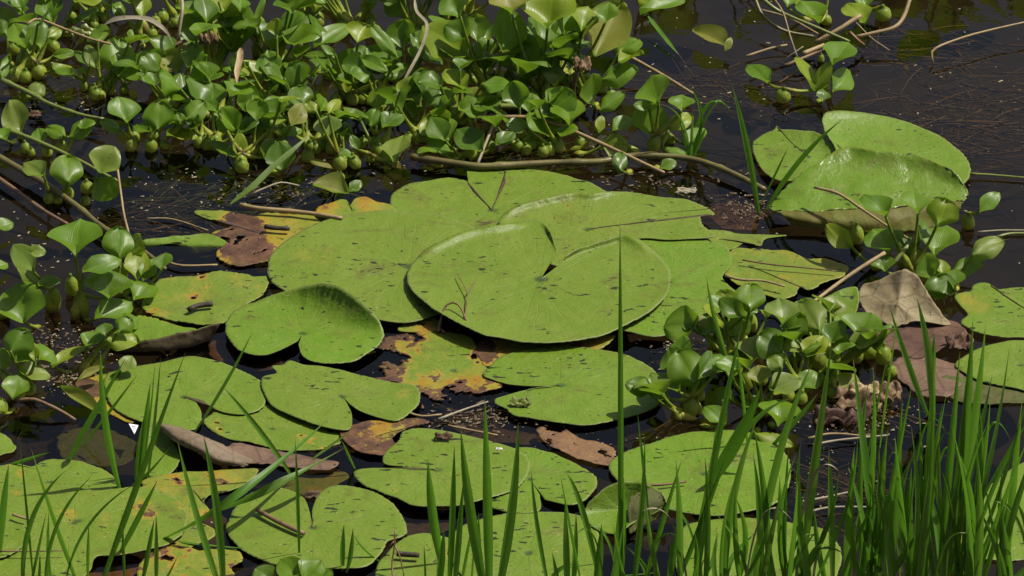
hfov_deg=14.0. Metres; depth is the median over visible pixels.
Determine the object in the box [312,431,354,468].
grass tuft
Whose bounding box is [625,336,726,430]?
water hyacinth
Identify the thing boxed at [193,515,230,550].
sunken leaf
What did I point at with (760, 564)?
grass tuft
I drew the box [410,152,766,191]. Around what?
floating stalk
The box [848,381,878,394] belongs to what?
dead leaf
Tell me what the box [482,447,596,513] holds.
lily pad
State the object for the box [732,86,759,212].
lone grass
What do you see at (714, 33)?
water hyacinth
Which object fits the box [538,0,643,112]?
water hyacinth
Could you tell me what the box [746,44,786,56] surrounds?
dry stick
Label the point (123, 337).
water hyacinth
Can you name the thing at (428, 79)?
water hyacinth
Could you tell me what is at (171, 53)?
water hyacinth
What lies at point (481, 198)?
lily pad
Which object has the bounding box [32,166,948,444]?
rotted flakes
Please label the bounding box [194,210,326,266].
dead lily leaf
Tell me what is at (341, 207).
dead lily leaf
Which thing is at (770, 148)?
lily pad
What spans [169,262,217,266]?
dry straw
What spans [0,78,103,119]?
floating stalk
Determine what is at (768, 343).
water hyacinth
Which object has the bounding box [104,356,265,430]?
lily pad
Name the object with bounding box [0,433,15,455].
lily pad
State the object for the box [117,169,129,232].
dry straw
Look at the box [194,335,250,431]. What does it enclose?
lone grass
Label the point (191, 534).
lily pad
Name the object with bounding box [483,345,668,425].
lily pad
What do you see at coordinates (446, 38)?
water hyacinth
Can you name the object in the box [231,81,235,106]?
dry straw
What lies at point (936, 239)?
water hyacinth
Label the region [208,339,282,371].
sunken leaf
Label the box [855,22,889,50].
dry stick
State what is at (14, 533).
lily pad
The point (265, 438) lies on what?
lone grass
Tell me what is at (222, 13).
water hyacinth
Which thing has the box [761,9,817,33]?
dry stick
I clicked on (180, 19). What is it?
dry straw
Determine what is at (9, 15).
water hyacinth
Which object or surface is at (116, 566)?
sunken leaf
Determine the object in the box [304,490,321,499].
dead leaf
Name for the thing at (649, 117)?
water hyacinth
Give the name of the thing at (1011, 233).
dry stick
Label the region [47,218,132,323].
water hyacinth
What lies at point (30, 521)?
grass tuft
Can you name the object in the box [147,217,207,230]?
dry straw
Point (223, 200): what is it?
submerged green weed
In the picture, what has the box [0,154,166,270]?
floating stalk
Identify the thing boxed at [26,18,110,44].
dry straw
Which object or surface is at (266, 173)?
fallen grass leaf
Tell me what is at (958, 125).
submerged weed
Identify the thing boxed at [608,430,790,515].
lily pad
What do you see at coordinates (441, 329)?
dead sprig
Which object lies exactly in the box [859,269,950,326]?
dead lily leaf
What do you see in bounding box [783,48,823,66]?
dry stick
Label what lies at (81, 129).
water hyacinth
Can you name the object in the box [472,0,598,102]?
water hyacinth
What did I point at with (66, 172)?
water hyacinth
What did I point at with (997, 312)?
lily pad
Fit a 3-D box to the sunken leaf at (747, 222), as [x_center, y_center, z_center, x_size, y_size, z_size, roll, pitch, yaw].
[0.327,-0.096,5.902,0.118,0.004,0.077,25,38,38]
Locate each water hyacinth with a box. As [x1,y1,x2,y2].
[0,0,101,53]
[0,8,77,100]
[0,100,29,145]
[0,218,13,268]
[0,244,60,330]
[0,327,56,415]
[20,118,95,157]
[22,154,83,204]
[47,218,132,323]
[51,316,139,376]
[54,24,150,101]
[61,365,104,413]
[77,0,111,27]
[80,145,120,207]
[99,96,206,153]
[101,0,167,49]
[102,226,172,328]
[113,45,207,109]
[135,22,223,103]
[150,0,193,28]
[155,52,262,123]
[167,78,259,151]
[175,0,256,72]
[204,96,332,175]
[222,18,319,111]
[224,0,348,72]
[253,556,332,575]
[261,57,349,112]
[262,84,368,155]
[266,0,338,26]
[301,99,360,178]
[304,0,407,106]
[310,0,380,38]
[313,171,361,193]
[337,45,415,111]
[349,76,412,168]
[363,19,442,93]
[375,75,486,144]
[380,0,432,30]
[405,58,508,128]
[417,108,515,168]
[419,0,551,109]
[428,14,528,85]
[432,0,488,21]
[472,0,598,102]
[474,81,577,155]
[506,92,628,158]
[525,19,593,84]
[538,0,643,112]
[576,0,600,8]
[603,74,706,175]
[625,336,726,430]
[637,0,684,17]
[663,282,800,365]
[692,24,732,50]
[714,355,801,446]
[745,41,856,104]
[756,328,855,405]
[764,294,896,386]
[783,0,831,27]
[825,190,959,274]
[827,372,859,398]
[841,0,890,26]
[916,236,1004,298]
[961,192,1000,230]
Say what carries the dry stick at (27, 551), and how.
on the lily pad at (167, 511)
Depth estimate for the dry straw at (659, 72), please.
6.23 m
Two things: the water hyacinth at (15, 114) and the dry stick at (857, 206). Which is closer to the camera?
the dry stick at (857, 206)
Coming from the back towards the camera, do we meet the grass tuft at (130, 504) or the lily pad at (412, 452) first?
the lily pad at (412, 452)
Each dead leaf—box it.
[29,109,40,117]
[65,23,93,39]
[199,30,218,46]
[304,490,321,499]
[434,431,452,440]
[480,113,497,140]
[675,187,696,193]
[812,400,871,428]
[831,385,881,411]
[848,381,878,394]
[879,380,902,403]
[945,331,973,351]
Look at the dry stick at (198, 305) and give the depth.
5.63 m
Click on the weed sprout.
(693, 149)
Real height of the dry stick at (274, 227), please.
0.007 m
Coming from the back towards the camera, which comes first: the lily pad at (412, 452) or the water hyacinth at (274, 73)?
the water hyacinth at (274, 73)
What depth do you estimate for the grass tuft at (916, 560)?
4.94 m
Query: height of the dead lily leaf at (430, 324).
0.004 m
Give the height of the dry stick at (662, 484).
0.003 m
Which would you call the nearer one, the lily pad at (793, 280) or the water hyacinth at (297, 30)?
the lily pad at (793, 280)
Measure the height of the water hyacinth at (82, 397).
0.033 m
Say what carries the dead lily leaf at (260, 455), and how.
on the water
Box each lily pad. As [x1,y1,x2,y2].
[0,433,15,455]
[0,459,116,489]
[0,485,187,575]
[0,511,25,557]
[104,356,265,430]
[105,315,219,351]
[137,545,242,575]
[141,468,258,521]
[142,270,269,324]
[143,233,228,255]
[144,521,215,554]
[204,404,343,450]
[225,283,383,363]
[226,485,406,568]
[261,360,420,430]
[267,210,474,322]
[354,428,529,506]
[375,533,460,575]
[390,169,604,227]
[407,219,670,343]
[453,512,598,575]
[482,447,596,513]
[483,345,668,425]
[499,191,715,266]
[585,481,665,533]
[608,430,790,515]
[616,239,734,336]
[675,518,841,575]
[702,230,786,250]
[725,248,848,298]
[752,126,841,181]
[770,146,967,232]
[805,287,858,335]
[822,110,970,183]
[954,283,1023,337]
[955,340,1023,390]
[961,462,1023,560]
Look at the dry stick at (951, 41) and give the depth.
6.34 m
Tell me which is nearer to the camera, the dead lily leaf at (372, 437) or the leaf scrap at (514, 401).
the dead lily leaf at (372, 437)
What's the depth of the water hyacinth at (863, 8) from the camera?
6.43 m
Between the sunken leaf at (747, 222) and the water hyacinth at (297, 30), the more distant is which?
the water hyacinth at (297, 30)
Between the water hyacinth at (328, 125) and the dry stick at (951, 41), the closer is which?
the water hyacinth at (328, 125)
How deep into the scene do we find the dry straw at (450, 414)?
5.40 m
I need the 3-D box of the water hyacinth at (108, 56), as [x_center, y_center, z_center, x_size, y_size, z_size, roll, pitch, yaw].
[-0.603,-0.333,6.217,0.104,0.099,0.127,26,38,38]
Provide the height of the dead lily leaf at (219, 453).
0.029 m
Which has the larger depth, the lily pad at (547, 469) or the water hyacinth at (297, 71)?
the water hyacinth at (297, 71)
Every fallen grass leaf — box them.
[230,134,309,203]
[648,16,677,53]
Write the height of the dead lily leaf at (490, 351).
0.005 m
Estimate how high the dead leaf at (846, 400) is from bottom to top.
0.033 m
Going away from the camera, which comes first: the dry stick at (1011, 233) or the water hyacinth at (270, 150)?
the dry stick at (1011, 233)
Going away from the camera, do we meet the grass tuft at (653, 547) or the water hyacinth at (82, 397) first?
the grass tuft at (653, 547)
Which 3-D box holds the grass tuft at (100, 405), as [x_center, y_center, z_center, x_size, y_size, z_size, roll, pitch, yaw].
[-0.521,0.141,5.238,0.092,0.202,0.118,0,29,0]
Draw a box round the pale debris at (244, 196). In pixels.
[26,8,1019,481]
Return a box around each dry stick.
[0,550,62,551]
[11,397,75,420]
[12,513,35,521]
[187,302,212,311]
[255,508,305,535]
[264,224,289,230]
[396,551,419,557]
[649,481,686,485]
[724,274,784,286]
[742,259,836,271]
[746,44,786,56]
[754,0,815,37]
[761,0,849,41]
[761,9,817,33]
[774,0,797,57]
[777,68,799,84]
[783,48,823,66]
[802,43,823,55]
[814,13,861,43]
[814,186,922,250]
[815,251,885,300]
[849,31,864,45]
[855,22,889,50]
[856,0,910,37]
[892,232,919,266]
[931,22,1023,61]
[970,172,1023,178]
[977,229,1023,232]
[996,232,1023,236]
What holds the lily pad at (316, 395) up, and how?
on the water
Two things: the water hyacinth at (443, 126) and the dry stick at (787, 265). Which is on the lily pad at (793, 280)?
the dry stick at (787, 265)
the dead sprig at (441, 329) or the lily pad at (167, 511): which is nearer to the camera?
the lily pad at (167, 511)
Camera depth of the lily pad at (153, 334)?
5.55 m
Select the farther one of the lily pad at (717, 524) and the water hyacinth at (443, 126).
the water hyacinth at (443, 126)
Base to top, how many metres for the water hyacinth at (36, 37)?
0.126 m
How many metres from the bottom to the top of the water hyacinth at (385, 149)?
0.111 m
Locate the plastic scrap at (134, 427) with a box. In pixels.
[129,424,137,433]
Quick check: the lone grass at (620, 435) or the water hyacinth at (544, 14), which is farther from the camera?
the water hyacinth at (544, 14)
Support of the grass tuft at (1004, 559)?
on the water
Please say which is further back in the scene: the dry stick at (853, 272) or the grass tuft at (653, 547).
the dry stick at (853, 272)
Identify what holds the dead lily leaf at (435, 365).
on the water
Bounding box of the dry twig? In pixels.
[175,35,203,46]
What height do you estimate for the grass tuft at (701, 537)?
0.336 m
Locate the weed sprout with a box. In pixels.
[664,87,729,156]
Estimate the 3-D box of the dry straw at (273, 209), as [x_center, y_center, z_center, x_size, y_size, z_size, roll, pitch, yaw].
[-0.311,-0.107,5.869,0.152,0.007,0.010,7,30,12]
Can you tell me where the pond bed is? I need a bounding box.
[0,0,1023,575]
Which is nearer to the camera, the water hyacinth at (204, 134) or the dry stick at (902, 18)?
the water hyacinth at (204, 134)
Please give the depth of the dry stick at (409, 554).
5.09 m
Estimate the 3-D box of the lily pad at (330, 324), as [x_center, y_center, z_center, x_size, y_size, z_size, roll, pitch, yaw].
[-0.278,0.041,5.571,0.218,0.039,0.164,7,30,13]
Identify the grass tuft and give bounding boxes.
[0,446,92,575]
[66,352,185,575]
[67,354,137,487]
[133,359,168,484]
[166,416,341,548]
[178,435,225,575]
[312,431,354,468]
[340,526,378,572]
[424,445,473,575]
[461,403,518,575]
[531,472,602,575]
[576,419,683,575]
[635,277,752,575]
[712,365,816,575]
[737,342,857,575]
[785,317,913,575]
[839,299,976,575]
[853,323,1014,575]
[911,346,1023,575]
[982,405,1023,575]
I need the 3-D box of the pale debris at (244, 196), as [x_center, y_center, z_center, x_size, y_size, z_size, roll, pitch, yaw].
[0.138,-0.074,5.831,1.714,0.001,1.871,-9,30,-16]
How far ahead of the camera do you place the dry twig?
6.26 m
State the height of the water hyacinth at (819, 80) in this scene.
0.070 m
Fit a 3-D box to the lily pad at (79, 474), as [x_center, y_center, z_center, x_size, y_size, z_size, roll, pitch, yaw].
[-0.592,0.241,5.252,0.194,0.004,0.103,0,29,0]
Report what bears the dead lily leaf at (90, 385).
on the water
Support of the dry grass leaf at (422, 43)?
on the water hyacinth at (430, 97)
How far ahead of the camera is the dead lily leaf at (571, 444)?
5.33 m
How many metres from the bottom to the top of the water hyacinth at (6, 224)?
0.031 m
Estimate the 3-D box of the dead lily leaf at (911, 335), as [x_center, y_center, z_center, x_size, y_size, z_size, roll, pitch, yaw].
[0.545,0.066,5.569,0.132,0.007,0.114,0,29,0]
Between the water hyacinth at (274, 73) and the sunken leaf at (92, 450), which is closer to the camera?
the sunken leaf at (92, 450)
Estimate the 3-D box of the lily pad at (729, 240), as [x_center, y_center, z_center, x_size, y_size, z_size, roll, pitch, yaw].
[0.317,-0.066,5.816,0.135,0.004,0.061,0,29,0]
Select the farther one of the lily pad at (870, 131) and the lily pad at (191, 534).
the lily pad at (870, 131)
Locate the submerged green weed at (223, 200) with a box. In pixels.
[0,52,635,233]
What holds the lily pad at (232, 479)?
on the water
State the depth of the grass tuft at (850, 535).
4.99 m
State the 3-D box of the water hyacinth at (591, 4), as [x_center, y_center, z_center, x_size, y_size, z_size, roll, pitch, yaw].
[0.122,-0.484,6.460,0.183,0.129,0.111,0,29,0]
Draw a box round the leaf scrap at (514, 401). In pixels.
[509,396,530,407]
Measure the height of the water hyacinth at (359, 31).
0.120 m
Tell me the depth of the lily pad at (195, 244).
5.81 m
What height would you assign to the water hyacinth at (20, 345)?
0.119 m
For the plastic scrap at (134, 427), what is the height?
0.002 m
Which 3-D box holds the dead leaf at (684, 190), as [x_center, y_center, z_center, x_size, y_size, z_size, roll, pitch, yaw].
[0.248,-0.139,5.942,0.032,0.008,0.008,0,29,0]
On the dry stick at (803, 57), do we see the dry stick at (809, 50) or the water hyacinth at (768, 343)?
the dry stick at (809, 50)
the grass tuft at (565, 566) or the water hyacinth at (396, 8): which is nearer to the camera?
the grass tuft at (565, 566)
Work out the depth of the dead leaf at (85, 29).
6.36 m
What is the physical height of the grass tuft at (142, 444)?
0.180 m
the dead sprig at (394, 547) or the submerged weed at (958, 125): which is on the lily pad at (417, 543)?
the dead sprig at (394, 547)
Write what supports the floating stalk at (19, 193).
on the water
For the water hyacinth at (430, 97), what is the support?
on the water
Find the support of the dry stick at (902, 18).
on the water
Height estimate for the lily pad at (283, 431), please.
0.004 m
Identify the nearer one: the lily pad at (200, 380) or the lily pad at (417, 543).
the lily pad at (417, 543)
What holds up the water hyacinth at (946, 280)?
on the water
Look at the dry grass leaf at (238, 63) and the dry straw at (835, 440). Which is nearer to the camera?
the dry straw at (835, 440)
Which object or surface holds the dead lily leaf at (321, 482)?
in the water
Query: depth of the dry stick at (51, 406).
5.40 m
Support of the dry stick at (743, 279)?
on the lily pad at (793, 280)
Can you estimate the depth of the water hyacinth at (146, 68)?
6.18 m
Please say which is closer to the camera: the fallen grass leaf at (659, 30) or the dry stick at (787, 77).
the dry stick at (787, 77)
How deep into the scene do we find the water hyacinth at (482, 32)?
6.30 m
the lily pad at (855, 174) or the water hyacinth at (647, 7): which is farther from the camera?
the water hyacinth at (647, 7)
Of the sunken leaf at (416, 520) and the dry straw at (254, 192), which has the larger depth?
the dry straw at (254, 192)
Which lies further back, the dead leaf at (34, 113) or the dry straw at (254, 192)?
the dead leaf at (34, 113)
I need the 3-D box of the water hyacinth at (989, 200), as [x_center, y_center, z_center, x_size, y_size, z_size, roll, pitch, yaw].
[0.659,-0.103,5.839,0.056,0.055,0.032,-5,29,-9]
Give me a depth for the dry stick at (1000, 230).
5.83 m
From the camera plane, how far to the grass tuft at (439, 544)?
5.00 m
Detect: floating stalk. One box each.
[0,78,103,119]
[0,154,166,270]
[0,177,68,224]
[2,126,117,180]
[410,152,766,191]
[478,115,664,173]
[499,103,522,108]
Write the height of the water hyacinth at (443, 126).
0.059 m
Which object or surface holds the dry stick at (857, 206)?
on the water hyacinth at (936, 239)
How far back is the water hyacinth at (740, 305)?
5.52 m
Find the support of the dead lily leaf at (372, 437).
on the water
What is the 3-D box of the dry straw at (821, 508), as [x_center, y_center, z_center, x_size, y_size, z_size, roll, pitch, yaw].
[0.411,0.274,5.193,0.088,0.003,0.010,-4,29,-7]
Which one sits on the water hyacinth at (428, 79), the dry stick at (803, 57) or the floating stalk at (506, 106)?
the floating stalk at (506, 106)
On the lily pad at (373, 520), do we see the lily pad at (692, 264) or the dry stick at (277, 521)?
the dry stick at (277, 521)
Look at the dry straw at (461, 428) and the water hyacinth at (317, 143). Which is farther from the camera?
the water hyacinth at (317, 143)
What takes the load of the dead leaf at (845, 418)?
on the water
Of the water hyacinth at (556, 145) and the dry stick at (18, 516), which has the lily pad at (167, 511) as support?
the dry stick at (18, 516)
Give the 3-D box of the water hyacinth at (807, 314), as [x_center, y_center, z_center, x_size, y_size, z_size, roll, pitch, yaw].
[0.413,0.070,5.499,0.151,0.088,0.165,-21,35,-33]
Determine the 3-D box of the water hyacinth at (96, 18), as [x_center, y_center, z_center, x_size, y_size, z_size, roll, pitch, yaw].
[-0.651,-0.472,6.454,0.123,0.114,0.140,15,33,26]
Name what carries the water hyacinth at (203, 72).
on the water
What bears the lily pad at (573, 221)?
on the lily pad at (481, 198)
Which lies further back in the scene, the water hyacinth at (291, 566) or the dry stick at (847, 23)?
the dry stick at (847, 23)
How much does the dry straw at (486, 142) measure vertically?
0.037 m
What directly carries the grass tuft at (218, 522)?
in the water
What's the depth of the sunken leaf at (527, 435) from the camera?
5.39 m
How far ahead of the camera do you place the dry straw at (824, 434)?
5.35 m
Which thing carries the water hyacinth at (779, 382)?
on the water
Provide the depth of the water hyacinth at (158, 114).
6.05 m
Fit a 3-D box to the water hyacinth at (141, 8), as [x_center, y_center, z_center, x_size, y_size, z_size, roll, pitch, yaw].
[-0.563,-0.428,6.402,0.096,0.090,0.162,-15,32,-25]
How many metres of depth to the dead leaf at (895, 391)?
5.42 m
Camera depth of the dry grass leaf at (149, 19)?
6.21 m
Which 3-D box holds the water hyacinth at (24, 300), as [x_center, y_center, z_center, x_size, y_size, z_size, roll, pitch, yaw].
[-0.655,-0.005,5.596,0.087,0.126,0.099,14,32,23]
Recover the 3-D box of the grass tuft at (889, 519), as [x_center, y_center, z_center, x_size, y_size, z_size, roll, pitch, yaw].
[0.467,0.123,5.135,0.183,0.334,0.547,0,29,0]
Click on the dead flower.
(585, 64)
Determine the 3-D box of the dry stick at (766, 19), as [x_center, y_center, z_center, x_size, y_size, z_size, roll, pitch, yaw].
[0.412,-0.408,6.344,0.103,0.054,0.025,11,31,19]
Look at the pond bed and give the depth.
6.29 m
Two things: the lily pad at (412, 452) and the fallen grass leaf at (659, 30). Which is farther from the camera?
the fallen grass leaf at (659, 30)
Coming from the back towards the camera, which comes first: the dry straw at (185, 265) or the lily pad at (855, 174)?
the lily pad at (855, 174)
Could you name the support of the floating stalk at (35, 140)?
on the water
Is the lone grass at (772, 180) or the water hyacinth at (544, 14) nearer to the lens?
the lone grass at (772, 180)
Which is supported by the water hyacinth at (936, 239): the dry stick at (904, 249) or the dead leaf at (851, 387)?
the dry stick at (904, 249)
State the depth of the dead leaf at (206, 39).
6.24 m
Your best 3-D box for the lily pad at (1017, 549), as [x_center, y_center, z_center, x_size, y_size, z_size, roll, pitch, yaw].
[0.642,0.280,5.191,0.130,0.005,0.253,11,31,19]
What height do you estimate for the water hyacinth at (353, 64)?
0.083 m
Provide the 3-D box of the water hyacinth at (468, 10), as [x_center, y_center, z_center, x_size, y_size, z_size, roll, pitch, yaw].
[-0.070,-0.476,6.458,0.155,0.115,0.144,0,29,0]
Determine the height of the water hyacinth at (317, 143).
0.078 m
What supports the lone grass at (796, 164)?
on the water
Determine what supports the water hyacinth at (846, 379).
on the water
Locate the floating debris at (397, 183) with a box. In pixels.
[13,1,1021,522]
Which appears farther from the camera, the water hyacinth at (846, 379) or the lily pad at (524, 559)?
the water hyacinth at (846, 379)
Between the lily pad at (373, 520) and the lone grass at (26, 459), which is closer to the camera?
the lily pad at (373, 520)
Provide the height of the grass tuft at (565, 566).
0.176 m
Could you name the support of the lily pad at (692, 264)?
on the water
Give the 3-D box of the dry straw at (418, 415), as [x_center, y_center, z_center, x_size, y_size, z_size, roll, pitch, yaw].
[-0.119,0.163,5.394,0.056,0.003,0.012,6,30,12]
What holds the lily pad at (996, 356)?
on the water
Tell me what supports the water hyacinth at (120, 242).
on the water
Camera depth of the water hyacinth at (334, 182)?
5.93 m
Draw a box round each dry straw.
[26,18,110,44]
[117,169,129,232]
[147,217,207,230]
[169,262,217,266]
[177,0,183,39]
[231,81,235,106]
[239,203,342,219]
[246,182,298,196]
[410,412,441,416]
[438,401,487,419]
[448,424,497,435]
[477,114,497,162]
[631,57,693,94]
[803,491,847,502]
[807,433,867,439]
[812,434,887,444]
[813,506,865,511]
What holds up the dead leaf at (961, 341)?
on the water
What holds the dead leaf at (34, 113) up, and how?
on the water
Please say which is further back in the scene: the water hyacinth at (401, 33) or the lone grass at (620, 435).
the water hyacinth at (401, 33)
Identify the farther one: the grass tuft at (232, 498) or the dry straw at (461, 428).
the dry straw at (461, 428)
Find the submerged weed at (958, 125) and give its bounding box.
[78,9,1023,532]
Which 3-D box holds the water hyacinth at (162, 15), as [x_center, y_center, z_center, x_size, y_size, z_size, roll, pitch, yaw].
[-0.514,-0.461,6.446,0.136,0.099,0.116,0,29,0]
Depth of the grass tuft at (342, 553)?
5.06 m
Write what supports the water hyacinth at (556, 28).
on the water
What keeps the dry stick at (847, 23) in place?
on the water
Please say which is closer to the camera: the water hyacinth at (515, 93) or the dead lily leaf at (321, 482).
the dead lily leaf at (321, 482)
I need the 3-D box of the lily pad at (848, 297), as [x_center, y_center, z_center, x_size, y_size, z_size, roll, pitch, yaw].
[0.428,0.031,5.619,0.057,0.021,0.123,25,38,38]
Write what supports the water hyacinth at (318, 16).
on the water
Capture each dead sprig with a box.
[379,529,403,575]
[437,273,476,333]
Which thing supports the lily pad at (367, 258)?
on the water
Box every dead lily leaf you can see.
[75,374,135,422]
[145,422,253,476]
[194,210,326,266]
[228,443,338,469]
[280,472,348,496]
[315,197,396,218]
[340,418,429,455]
[366,331,501,408]
[398,316,441,332]
[475,335,615,366]
[536,427,615,465]
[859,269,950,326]
[876,320,967,358]
[892,357,963,397]
[941,373,1023,404]
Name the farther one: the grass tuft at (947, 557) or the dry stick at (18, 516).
the dry stick at (18, 516)
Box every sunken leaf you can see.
[56,427,136,466]
[86,555,139,575]
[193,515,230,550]
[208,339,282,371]
[401,507,448,535]
[447,413,553,445]
[708,202,788,230]
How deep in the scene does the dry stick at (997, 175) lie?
5.98 m
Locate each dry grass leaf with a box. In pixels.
[104,15,173,44]
[234,48,243,82]
[386,0,428,110]
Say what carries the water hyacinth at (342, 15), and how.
on the water
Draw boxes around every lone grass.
[10,452,48,463]
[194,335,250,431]
[223,387,294,480]
[295,441,299,552]
[618,238,623,575]
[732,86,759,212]
[760,148,787,204]
[765,121,839,209]
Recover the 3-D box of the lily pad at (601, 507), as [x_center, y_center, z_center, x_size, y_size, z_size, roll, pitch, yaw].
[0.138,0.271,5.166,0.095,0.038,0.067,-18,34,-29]
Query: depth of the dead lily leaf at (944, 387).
5.48 m
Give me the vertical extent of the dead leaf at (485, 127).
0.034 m
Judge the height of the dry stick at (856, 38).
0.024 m
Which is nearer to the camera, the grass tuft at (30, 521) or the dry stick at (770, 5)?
the grass tuft at (30, 521)
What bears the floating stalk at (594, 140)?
on the floating stalk at (428, 159)
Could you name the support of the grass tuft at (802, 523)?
in the water
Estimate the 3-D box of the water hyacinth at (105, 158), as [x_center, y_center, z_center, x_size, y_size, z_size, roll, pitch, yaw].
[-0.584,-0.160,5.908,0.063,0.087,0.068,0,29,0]
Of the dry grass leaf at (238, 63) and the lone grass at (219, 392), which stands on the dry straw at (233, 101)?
the dry grass leaf at (238, 63)
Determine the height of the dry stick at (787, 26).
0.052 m
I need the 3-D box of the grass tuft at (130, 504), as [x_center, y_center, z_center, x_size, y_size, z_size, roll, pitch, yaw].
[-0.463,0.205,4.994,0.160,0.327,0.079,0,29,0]
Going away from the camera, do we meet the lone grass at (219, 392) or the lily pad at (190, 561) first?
the lily pad at (190, 561)
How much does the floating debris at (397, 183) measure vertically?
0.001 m
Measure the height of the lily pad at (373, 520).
0.005 m
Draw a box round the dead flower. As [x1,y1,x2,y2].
[571,56,591,91]
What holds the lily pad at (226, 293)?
on the water
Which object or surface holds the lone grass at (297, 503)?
on the water
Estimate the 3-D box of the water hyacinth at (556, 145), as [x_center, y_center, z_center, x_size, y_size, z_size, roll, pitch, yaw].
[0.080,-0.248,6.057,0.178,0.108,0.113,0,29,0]
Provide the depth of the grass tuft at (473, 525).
4.95 m
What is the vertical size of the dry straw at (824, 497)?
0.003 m
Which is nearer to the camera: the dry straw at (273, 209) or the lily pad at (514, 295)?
the lily pad at (514, 295)

